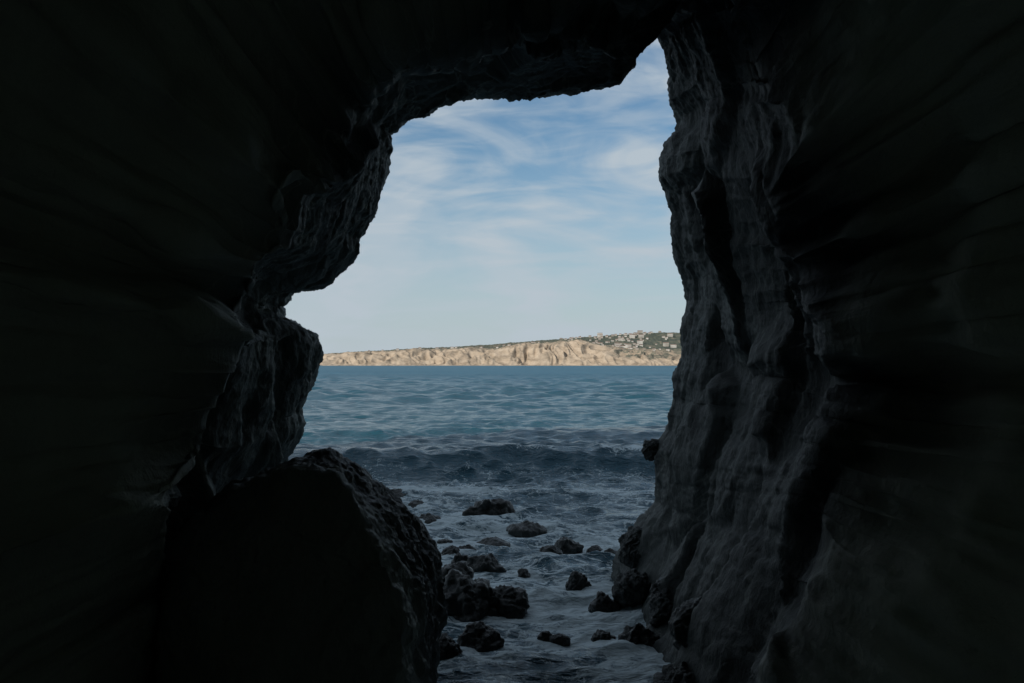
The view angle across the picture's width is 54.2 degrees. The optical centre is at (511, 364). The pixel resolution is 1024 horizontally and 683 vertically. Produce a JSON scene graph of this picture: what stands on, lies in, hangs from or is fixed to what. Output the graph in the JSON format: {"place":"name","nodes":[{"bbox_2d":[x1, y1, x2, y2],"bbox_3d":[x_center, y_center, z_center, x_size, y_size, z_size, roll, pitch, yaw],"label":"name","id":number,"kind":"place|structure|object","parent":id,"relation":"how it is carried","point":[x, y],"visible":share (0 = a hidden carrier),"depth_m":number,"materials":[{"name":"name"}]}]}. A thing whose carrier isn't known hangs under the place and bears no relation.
{"place":"outdoors","nodes":[
{"label":"outdoors","id":0,"kind":"place"},
{"bbox_2d":[288,365,676,682],"bbox_3d":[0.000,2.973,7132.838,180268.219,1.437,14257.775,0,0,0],"label":"sea","id":1,"kind":"structure","parent":0,"point":[555,451],"depth_m":27.77,"materials":[{"name":"liquid"}]},
{"bbox_2d":[153,447,447,682],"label":"boulder","id":2,"kind":"object","parent":1,"relation":"in","point":[324,565],"visible":1,"depth_m":7.39,"materials":[{"name":"grey stone"}]},
{"bbox_2d":[390,488,405,496],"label":"sea rock","id":3,"kind":"object","parent":1,"relation":"in","point":[398,491],"visible":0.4,"depth_m":22.81,"materials":[{"name":"grey stone"}]},
{"bbox_2d":[408,500,423,507],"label":"sea rock","id":4,"kind":"object","parent":1,"relation":"in","point":[413,503],"visible":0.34,"depth_m":21.03,"materials":[{"name":"grey stone"}]},
{"bbox_2d":[418,513,440,523],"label":"sea rock","id":5,"kind":"object","parent":1,"relation":"in","point":[428,518],"visible":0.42,"depth_m":18.94,"materials":[{"name":"grey stone"}]},
{"bbox_2d":[437,539,452,543],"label":"sea rock","id":6,"kind":"object","parent":1,"relation":"in","point":[441,541],"visible":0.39,"depth_m":16.61,"materials":[{"name":"grey stone"}]},
{"bbox_2d":[439,633,462,659],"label":"sea rock","id":7,"kind":"object","parent":1,"relation":"in","point":[450,647],"visible":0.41,"depth_m":10.14,"materials":[{"name":"grey stone"}]},
{"bbox_2d":[441,545,460,555],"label":"sea rock","id":8,"kind":"object","parent":1,"relation":"in","point":[451,549],"visible":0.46,"depth_m":15.74,"materials":[{"name":"grey stone"}]},
{"bbox_2d":[441,561,473,582],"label":"sea rock","id":9,"kind":"object","parent":1,"relation":"in","point":[463,567],"visible":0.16,"depth_m":13.36,"materials":[{"name":"grey stone"}]},
{"bbox_2d":[450,554,467,563],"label":"sea rock","id":10,"kind":"object","parent":1,"relation":"in","point":[458,558],"visible":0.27,"depth_m":15.03,"materials":[{"name":"grey stone"}]},
{"bbox_2d":[459,544,476,549],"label":"sea rock","id":11,"kind":"object","parent":1,"relation":"in","point":[468,546],"visible":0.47,"depth_m":16.02,"materials":[{"name":"grey stone"}]},
{"bbox_2d":[443,569,499,621],"bbox_3d":[-0.539,3.096,12.313,0.792,1.171,0.861,0,0,40],"label":"sea rock","id":12,"kind":"object","parent":1,"relation":"in","point":[468,599],"visible":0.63,"depth_m":12.07,"materials":[{"name":"grey stone"}]},
{"bbox_2d":[457,621,504,651],"bbox_3d":[-0.333,3.084,10.777,0.450,0.642,0.487,0,0,41],"label":"sea rock","id":13,"kind":"object","parent":1,"relation":"in","point":[480,636],"visible":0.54,"depth_m":10.70,"materials":[{"name":"grey stone"}]},
{"bbox_2d":[467,553,506,572],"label":"sea rock","id":14,"kind":"object","parent":1,"relation":"in","point":[489,562],"visible":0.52,"depth_m":14.46,"materials":[{"name":"grey stone"}]},
{"bbox_2d":[462,498,515,515],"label":"sea rock","id":15,"kind":"object","parent":1,"relation":"in","point":[496,507],"visible":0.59,"depth_m":19.83,"materials":[{"name":"black stone"}]},
{"bbox_2d":[476,536,509,546],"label":"sea rock","id":16,"kind":"object","parent":1,"relation":"in","point":[495,541],"visible":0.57,"depth_m":16.67,"materials":[{"name":"grey stone"}]},
{"bbox_2d":[490,584,529,618],"bbox_3d":[-0.077,3.110,12.466,0.680,0.756,0.665,0,0,22],"label":"sea rock","id":17,"kind":"object","parent":1,"relation":"in","point":[511,602],"visible":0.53,"depth_m":12.24,"materials":[{"name":"grey stone"}]},
{"bbox_2d":[517,568,530,577],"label":"sea rock","id":18,"kind":"object","parent":1,"relation":"in","point":[523,573],"visible":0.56,"depth_m":14.10,"materials":[{"name":"grey stone"}]},
{"bbox_2d":[506,520,546,537],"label":"sea rock","id":19,"kind":"object","parent":1,"relation":"in","point":[526,529],"visible":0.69,"depth_m":18.13,"materials":[{"name":"grey stone"}]},
{"bbox_2d":[537,631,552,641],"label":"sea rock","id":20,"kind":"object","parent":1,"relation":"in","point":[544,635],"visible":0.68,"depth_m":11.00,"materials":[{"name":"grey stone"}]},
{"bbox_2d":[539,545,562,554],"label":"sea rock","id":21,"kind":"object","parent":1,"relation":"in","point":[551,548],"visible":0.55,"depth_m":15.92,"materials":[{"name":"grey stone"}]},
{"bbox_2d":[549,633,570,646],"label":"sea rock","id":22,"kind":"object","parent":1,"relation":"in","point":[561,639],"visible":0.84,"depth_m":10.92,"materials":[{"name":"grey stone"}]},
{"bbox_2d":[554,536,583,553],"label":"sea rock","id":23,"kind":"object","parent":1,"relation":"in","point":[565,545],"visible":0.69,"depth_m":16.47,"materials":[{"name":"black stone"}]},
{"bbox_2d":[565,571,591,590],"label":"sea rock","id":24,"kind":"object","parent":1,"relation":"in","point":[577,580],"visible":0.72,"depth_m":13.48,"materials":[{"name":"grey stone"}]},
{"bbox_2d":[586,545,602,552],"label":"sea rock","id":25,"kind":"object","parent":1,"relation":"in","point":[594,548],"visible":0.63,"depth_m":16.17,"materials":[{"name":"grey stone"}]},
{"bbox_2d":[591,629,615,641],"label":"sea rock","id":26,"kind":"object","parent":1,"relation":"in","point":[598,634],"visible":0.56,"depth_m":10.93,"materials":[{"name":"grey stone"}]},
{"bbox_2d":[588,591,620,612],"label":"sea rock","id":27,"kind":"object","parent":1,"relation":"in","point":[602,601],"visible":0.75,"depth_m":12.38,"materials":[{"name":"grey stone"}]},
{"bbox_2d":[604,548,616,553],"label":"sea rock","id":28,"kind":"object","parent":1,"relation":"in","point":[610,550],"visible":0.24,"depth_m":15.75,"materials":[{"name":"grey stone"}]},
{"bbox_2d":[618,623,659,646],"bbox_3d":[1.397,3.095,10.869,0.436,0.598,0.424,0,0,-39],"label":"sea rock","id":29,"kind":"object","parent":1,"relation":"in","point":[638,633],"visible":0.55,"depth_m":10.79,"materials":[{"name":"grey stone"}]},
{"bbox_2d":[284,39,685,353],"label":"sky","id":30,"kind":"structure","parent":0,"point":[500,221],"materials":[{"name":"blue"}]},
{"bbox_2d":[320,332,681,365],"bbox_3d":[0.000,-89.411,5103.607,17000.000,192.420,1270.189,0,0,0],"label":"coastal hills","id":31,"kind":"structure","parent":0,"point":[583,351],"depth_m":4611.30,"materials":[{"name":"beige stone"}]},
{"bbox_2d":[368,330,675,350],"bbox_3d":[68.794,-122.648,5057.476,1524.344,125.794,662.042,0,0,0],"label":"hillside houses","id":32,"kind":"structure","parent":31,"relation":"on","point":[631,335],"depth_m":5005.73,"materials":[{"name":"white"}]},
{"bbox_2d":[0,0,1023,682],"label":"sea cave","id":33,"kind":"structure","parent":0,"point":[190,192],"depth_m":7.16},
{"bbox_2d":[618,526,641,568],"bbox_3d":[1.718,2.459,13.380,0.616,0.590,0.706,0,0,0],"label":"shore rock","id":34,"kind":"object","parent":33,"relation":"attached to","point":[629,555],"visible":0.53,"depth_m":13.20,"materials":[{"name":"grey stone"}]},
{"bbox_2d":[611,568,651,607],"bbox_3d":[1.512,2.824,12.590,0.536,0.550,0.637,0,0,0],"label":"shore rock","id":35,"kind":"object","parent":33,"relation":"attached to","point":[631,587],"visible":0.94,"depth_m":12.37,"materials":[{"name":"grey stone"}]},
{"bbox_2d":[641,438,658,460],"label":"shore rock","id":36,"kind":"object","parent":33,"relation":"attached to","point":[649,449],"visible":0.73,"depth_m":13.48,"materials":[{"name":"black stone"}]},
{"bbox_2d":[648,577,673,626],"bbox_3d":[1.831,2.781,11.385,0.611,0.703,0.819,0,0,0],"label":"shore rock","id":37,"kind":"object","parent":33,"relation":"attached to","point":[661,603],"visible":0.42,"depth_m":11.11,"materials":[{"name":"grey stone"}]},
{"bbox_2d":[652,661,694,682],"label":"shore rock","id":38,"kind":"object","parent":33,"relation":"attached to","point":[673,673],"visible":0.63,"depth_m":9.14,"materials":[{"name":"grey stone"}]},
{"bbox_2d":[668,597,701,649],"bbox_3d":[1.954,2.649,9.619,0.827,0.871,0.918,0,0,34],"label":"shore rock","id":39,"kind":"object","parent":33,"relation":"attached to","point":[679,621],"visible":0.12,"depth_m":9.43,"materials":[{"name":"grey stone"}]}
]}

